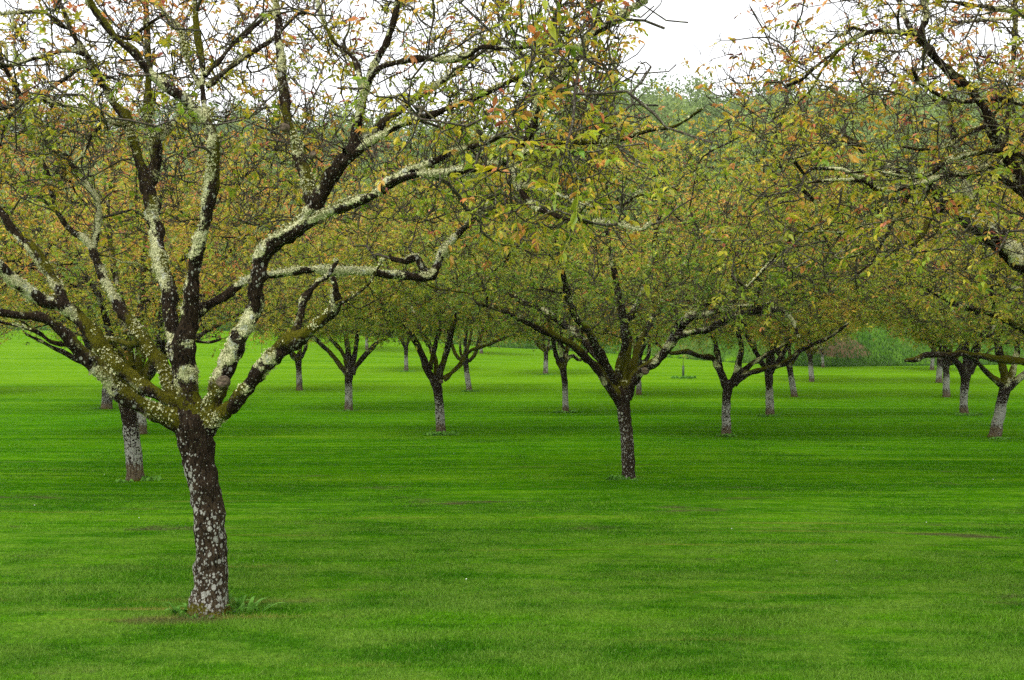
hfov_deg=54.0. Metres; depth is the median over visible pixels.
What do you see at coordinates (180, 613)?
weed clump
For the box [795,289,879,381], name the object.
walnut tree
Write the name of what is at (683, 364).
sapling
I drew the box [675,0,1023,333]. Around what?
walnut tree
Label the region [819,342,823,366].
walnut tree
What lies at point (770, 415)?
weed clump
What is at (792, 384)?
walnut tree
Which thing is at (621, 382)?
walnut tree
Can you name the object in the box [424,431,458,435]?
weed clump
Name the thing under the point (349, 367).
walnut tree
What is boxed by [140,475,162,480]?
weed clump
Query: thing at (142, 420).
walnut tree
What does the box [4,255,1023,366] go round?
rough grass
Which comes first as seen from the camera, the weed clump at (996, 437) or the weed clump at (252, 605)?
the weed clump at (252, 605)
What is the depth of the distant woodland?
159.94 m
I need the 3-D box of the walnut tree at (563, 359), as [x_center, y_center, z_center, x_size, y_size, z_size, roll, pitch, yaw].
[1.822,-1.024,36.083,8.079,7.383,7.304,1,-1,-35]
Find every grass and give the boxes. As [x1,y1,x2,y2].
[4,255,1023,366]
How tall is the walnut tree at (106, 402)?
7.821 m
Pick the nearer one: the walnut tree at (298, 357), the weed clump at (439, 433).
the weed clump at (439, 433)
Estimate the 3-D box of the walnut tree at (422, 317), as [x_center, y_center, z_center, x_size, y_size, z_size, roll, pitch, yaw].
[-1.808,-1.105,26.142,8.111,7.216,7.823,-1,-1,40]
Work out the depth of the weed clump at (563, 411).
35.82 m
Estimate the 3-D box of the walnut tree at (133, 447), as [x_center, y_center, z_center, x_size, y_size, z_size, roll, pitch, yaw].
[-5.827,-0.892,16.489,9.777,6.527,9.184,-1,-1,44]
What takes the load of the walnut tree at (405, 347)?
on the ground at (44, 367)
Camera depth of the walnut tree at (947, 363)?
44.81 m
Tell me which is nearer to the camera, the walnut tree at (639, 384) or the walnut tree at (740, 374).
the walnut tree at (740, 374)
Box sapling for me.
[680,345,684,375]
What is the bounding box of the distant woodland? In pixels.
[0,64,1023,278]
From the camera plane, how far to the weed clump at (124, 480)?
16.19 m
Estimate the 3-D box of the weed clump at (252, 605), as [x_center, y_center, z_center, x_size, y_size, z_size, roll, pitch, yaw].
[-2.101,2.053,7.860,0.560,0.142,0.374,1,-1,-36]
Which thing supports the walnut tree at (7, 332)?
on the ground at (44, 367)
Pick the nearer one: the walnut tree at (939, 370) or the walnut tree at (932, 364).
the walnut tree at (939, 370)
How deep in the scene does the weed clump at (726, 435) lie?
25.15 m
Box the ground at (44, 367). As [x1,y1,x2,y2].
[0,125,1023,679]
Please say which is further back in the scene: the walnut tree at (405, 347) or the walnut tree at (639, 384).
the walnut tree at (405, 347)
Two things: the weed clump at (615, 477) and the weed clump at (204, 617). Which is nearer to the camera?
the weed clump at (204, 617)
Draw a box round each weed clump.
[115,479,133,482]
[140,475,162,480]
[164,602,187,613]
[176,611,193,618]
[182,612,227,619]
[228,593,283,613]
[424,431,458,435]
[553,410,575,412]
[605,474,629,479]
[671,375,696,378]
[716,433,736,436]
[756,413,780,416]
[955,412,982,415]
[987,436,1009,438]
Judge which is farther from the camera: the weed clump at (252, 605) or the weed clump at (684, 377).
the weed clump at (684, 377)
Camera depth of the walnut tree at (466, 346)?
49.09 m
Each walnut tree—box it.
[0,0,713,618]
[0,67,454,480]
[0,162,293,433]
[0,235,185,408]
[0,298,32,344]
[224,260,374,390]
[247,217,446,409]
[289,153,594,431]
[357,286,370,349]
[361,280,418,370]
[374,84,930,479]
[406,254,533,390]
[462,217,664,412]
[500,281,589,373]
[571,166,913,434]
[573,254,703,394]
[672,214,881,414]
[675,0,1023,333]
[741,274,878,396]
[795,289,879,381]
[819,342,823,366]
[835,120,1023,365]
[849,193,1023,437]
[849,219,1023,413]
[854,256,1000,396]
[884,322,945,369]
[888,325,948,382]
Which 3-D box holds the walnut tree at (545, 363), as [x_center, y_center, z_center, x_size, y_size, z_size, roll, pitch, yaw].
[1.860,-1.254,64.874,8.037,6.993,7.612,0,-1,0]
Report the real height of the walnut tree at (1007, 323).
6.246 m
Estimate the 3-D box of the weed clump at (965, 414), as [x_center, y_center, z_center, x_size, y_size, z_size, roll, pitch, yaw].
[15.565,2.523,34.202,0.903,0.125,0.705,0,-1,25]
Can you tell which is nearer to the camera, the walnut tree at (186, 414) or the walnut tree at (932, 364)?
the walnut tree at (186, 414)
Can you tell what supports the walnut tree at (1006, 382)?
on the ground at (44, 367)
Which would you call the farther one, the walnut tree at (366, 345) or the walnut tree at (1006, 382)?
the walnut tree at (366, 345)
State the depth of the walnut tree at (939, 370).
55.05 m
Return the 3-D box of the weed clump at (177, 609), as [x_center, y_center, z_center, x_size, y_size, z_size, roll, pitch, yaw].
[-2.568,2.060,7.792,0.262,0.133,0.219,0,-1,-22]
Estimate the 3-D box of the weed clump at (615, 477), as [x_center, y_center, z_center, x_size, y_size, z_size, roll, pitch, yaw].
[1.746,2.236,16.408,0.467,0.098,0.370,0,-1,0]
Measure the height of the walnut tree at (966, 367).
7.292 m
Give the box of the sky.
[0,0,1023,150]
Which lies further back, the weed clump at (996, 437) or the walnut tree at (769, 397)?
the walnut tree at (769, 397)
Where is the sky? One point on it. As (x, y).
(668, 47)

